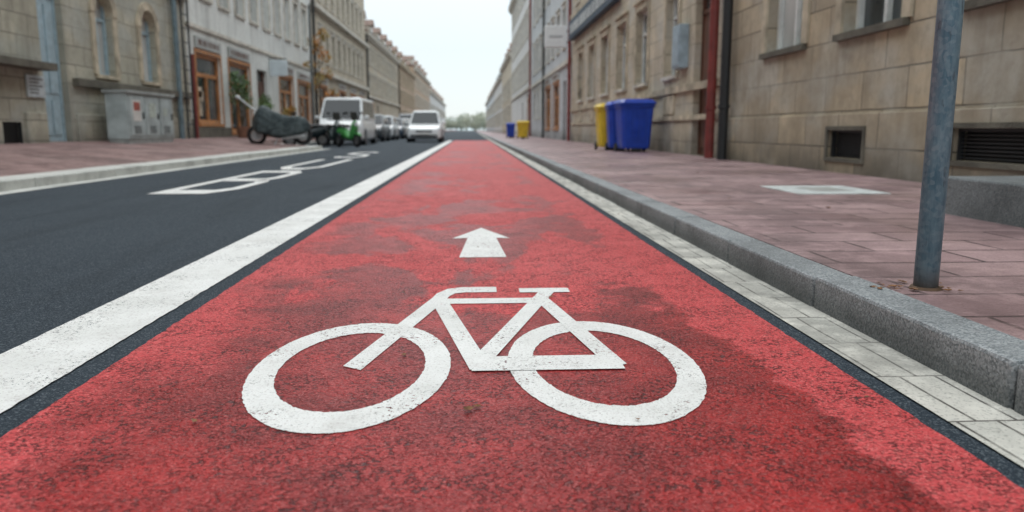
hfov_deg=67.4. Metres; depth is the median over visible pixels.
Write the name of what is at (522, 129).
yellow wheelie bin
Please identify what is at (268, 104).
potted plant
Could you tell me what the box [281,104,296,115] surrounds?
potted plant
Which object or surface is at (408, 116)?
parked van
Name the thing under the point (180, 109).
drainpipe
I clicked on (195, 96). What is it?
drainpipe
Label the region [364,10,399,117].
sandstone townhouse
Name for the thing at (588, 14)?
cornice
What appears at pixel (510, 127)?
blue wheelie bin
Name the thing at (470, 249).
arrow marking
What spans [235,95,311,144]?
covered motorcycle
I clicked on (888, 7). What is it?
curtains
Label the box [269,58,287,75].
shop sign
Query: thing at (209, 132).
plinth
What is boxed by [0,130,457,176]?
pavement
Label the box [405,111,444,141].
white car
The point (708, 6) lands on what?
window glass
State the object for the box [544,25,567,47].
projecting sign
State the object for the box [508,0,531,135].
pale townhouse
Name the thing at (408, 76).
brown townhouse
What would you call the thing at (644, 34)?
window frames
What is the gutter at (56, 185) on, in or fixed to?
on the road
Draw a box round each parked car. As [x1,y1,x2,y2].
[352,114,390,141]
[379,118,406,138]
[386,116,399,139]
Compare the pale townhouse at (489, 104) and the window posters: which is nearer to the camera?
the window posters
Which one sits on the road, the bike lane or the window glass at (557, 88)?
the bike lane
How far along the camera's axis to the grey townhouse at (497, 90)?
131.18 m
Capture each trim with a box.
[88,0,187,82]
[185,0,313,71]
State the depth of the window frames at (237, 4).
35.92 m
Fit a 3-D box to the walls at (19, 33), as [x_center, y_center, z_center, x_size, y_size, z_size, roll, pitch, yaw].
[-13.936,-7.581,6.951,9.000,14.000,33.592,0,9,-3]
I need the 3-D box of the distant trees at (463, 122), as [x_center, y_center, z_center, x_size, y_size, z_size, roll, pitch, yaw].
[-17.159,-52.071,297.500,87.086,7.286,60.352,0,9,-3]
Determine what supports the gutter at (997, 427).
on the road
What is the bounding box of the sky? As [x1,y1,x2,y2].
[364,0,511,120]
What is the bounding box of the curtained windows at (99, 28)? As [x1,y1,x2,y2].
[95,0,148,79]
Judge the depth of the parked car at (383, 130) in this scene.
41.74 m
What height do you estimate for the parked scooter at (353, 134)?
1.280 m
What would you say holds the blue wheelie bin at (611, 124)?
on the pavement at (872, 238)
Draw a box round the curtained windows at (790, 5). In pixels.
[783,0,802,47]
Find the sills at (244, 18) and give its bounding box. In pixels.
[203,0,308,50]
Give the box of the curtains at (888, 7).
[776,0,892,49]
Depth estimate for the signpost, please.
2.50 m
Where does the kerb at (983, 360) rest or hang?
on the road
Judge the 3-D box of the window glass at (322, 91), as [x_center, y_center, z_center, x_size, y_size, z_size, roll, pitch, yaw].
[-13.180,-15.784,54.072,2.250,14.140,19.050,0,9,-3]
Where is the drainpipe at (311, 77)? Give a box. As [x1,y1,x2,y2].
[308,0,315,123]
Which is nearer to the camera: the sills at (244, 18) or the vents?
the vents
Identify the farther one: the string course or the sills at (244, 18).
the sills at (244, 18)
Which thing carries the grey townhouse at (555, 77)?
on the ground
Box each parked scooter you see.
[283,112,328,146]
[325,112,345,146]
[337,112,361,146]
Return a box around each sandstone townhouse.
[310,0,368,122]
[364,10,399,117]
[500,43,511,132]
[567,0,722,157]
[717,0,1023,182]
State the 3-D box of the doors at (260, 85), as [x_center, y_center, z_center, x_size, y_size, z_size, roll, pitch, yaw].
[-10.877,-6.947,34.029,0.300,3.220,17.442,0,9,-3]
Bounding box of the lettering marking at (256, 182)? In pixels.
[149,152,378,193]
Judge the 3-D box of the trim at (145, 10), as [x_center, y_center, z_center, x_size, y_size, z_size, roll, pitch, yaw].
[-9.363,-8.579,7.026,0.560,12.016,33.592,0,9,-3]
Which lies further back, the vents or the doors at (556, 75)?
the doors at (556, 75)
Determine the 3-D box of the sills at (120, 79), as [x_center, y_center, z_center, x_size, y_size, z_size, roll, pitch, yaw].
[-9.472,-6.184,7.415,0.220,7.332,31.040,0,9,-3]
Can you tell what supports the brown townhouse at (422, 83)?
on the ground
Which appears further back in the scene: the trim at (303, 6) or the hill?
the hill
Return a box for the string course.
[0,55,191,98]
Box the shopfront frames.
[194,48,311,134]
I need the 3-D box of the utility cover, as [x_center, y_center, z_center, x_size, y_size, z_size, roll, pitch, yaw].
[2.760,-0.585,6.848,0.780,0.027,0.900,0,9,-3]
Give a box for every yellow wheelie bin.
[516,121,528,138]
[594,103,613,149]
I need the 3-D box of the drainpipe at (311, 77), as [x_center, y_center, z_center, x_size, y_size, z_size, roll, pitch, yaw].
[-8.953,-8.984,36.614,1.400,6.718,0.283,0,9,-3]
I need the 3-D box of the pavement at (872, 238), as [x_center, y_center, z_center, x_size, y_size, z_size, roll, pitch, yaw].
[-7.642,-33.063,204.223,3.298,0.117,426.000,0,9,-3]
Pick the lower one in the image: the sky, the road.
the road
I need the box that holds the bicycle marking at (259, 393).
[242,287,706,432]
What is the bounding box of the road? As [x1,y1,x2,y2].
[0,131,1023,488]
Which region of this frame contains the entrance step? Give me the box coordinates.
[945,176,1023,227]
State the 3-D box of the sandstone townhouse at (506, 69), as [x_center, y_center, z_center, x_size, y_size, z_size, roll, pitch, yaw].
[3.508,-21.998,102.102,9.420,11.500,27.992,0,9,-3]
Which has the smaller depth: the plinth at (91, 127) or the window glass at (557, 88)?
the plinth at (91, 127)
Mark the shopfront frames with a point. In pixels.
(213, 123)
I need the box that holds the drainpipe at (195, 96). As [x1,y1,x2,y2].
[191,54,198,138]
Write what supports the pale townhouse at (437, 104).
on the ground
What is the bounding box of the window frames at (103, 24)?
[95,6,152,81]
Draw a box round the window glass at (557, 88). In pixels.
[548,86,558,125]
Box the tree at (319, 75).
[303,28,338,113]
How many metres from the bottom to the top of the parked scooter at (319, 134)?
1.280 m
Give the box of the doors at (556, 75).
[545,74,565,139]
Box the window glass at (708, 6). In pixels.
[624,0,709,87]
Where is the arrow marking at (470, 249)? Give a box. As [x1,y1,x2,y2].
[455,228,507,256]
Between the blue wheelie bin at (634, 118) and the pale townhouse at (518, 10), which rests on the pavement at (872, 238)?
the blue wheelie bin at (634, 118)
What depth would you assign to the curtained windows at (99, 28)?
19.24 m
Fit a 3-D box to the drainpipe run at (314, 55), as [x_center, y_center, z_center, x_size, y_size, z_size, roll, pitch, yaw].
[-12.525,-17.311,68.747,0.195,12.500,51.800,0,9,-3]
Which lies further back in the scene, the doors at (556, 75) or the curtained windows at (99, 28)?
the doors at (556, 75)
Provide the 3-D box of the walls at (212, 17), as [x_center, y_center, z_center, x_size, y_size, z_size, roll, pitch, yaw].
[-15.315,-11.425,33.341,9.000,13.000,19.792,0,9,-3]
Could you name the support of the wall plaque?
attached to the walls at (19, 33)
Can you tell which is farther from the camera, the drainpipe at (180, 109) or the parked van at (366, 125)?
the parked van at (366, 125)
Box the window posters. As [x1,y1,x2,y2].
[198,87,305,115]
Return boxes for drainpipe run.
[311,0,399,126]
[529,0,544,137]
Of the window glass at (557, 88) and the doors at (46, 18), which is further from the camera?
the window glass at (557, 88)
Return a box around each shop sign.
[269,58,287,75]
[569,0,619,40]
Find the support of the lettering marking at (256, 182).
on the road
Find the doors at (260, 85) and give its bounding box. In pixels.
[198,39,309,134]
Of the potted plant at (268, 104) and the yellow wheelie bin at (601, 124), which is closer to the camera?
the yellow wheelie bin at (601, 124)
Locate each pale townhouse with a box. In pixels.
[430,86,445,129]
[485,82,495,131]
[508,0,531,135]
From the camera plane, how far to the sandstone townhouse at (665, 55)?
18.92 m
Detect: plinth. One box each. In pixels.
[24,112,193,142]
[199,127,231,137]
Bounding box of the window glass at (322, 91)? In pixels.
[321,89,342,102]
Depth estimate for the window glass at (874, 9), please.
9.11 m
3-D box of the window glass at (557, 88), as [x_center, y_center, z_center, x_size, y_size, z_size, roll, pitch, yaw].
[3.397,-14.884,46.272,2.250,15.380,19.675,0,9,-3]
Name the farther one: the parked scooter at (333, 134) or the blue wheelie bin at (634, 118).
the parked scooter at (333, 134)
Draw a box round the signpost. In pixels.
[909,0,964,291]
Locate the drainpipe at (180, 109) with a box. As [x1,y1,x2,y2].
[170,0,184,138]
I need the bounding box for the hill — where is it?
[446,118,485,129]
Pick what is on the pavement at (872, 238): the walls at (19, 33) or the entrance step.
the entrance step
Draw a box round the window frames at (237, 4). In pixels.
[221,0,303,46]
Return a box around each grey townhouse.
[492,72,501,132]
[530,0,571,140]
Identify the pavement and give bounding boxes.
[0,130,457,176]
[474,130,1023,339]
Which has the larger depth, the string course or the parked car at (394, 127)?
the parked car at (394, 127)
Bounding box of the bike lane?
[0,140,1023,511]
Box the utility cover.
[760,185,890,193]
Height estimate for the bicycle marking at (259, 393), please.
0.002 m
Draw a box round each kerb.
[0,141,332,191]
[478,132,1023,415]
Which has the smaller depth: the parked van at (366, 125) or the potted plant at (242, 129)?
the potted plant at (242, 129)
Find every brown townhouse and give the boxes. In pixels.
[391,46,416,113]
[403,55,430,110]
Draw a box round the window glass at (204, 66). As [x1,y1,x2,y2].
[196,5,307,128]
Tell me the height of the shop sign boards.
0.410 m
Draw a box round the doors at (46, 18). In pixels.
[36,0,66,141]
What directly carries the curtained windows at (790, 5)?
in the sandstone townhouse at (840, 86)
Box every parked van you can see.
[315,97,376,144]
[399,114,411,118]
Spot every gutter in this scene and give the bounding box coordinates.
[0,149,326,194]
[478,133,1023,466]
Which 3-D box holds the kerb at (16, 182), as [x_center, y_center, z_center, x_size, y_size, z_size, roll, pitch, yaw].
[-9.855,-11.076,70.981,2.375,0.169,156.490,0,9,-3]
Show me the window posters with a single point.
(200, 92)
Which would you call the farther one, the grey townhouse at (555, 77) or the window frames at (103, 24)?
the grey townhouse at (555, 77)
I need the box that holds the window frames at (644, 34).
[582,0,676,96]
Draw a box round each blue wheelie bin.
[506,123,515,137]
[604,101,629,150]
[613,99,656,151]
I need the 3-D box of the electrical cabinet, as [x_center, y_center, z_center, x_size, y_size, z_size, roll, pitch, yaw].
[-9.397,-3.459,19.539,0.600,1.370,2.920,0,9,-3]
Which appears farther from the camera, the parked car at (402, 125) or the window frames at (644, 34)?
the parked car at (402, 125)
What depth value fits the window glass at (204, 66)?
27.60 m
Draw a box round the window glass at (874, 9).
[864,0,901,26]
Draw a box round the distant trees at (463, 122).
[446,111,485,130]
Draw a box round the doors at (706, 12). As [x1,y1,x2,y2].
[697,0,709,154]
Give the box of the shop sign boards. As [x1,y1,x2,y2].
[193,35,310,81]
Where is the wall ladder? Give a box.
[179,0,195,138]
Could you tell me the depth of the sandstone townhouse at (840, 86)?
9.09 m
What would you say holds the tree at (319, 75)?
on the pavement at (22, 158)
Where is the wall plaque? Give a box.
[25,74,45,97]
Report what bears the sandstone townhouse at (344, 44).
on the ground
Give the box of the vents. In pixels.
[2,122,22,143]
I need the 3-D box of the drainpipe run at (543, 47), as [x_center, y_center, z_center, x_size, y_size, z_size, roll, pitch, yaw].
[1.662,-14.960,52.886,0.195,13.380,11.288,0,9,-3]
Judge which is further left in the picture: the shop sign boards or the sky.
the shop sign boards
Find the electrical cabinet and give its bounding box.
[101,90,174,143]
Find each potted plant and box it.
[228,71,252,137]
[258,93,273,136]
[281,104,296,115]
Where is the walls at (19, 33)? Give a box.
[0,0,190,143]
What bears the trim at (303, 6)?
attached to the walls at (212, 17)
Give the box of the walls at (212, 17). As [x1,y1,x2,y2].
[184,0,312,136]
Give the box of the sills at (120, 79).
[96,74,162,85]
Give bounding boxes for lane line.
[0,140,452,412]
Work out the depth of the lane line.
2.81 m

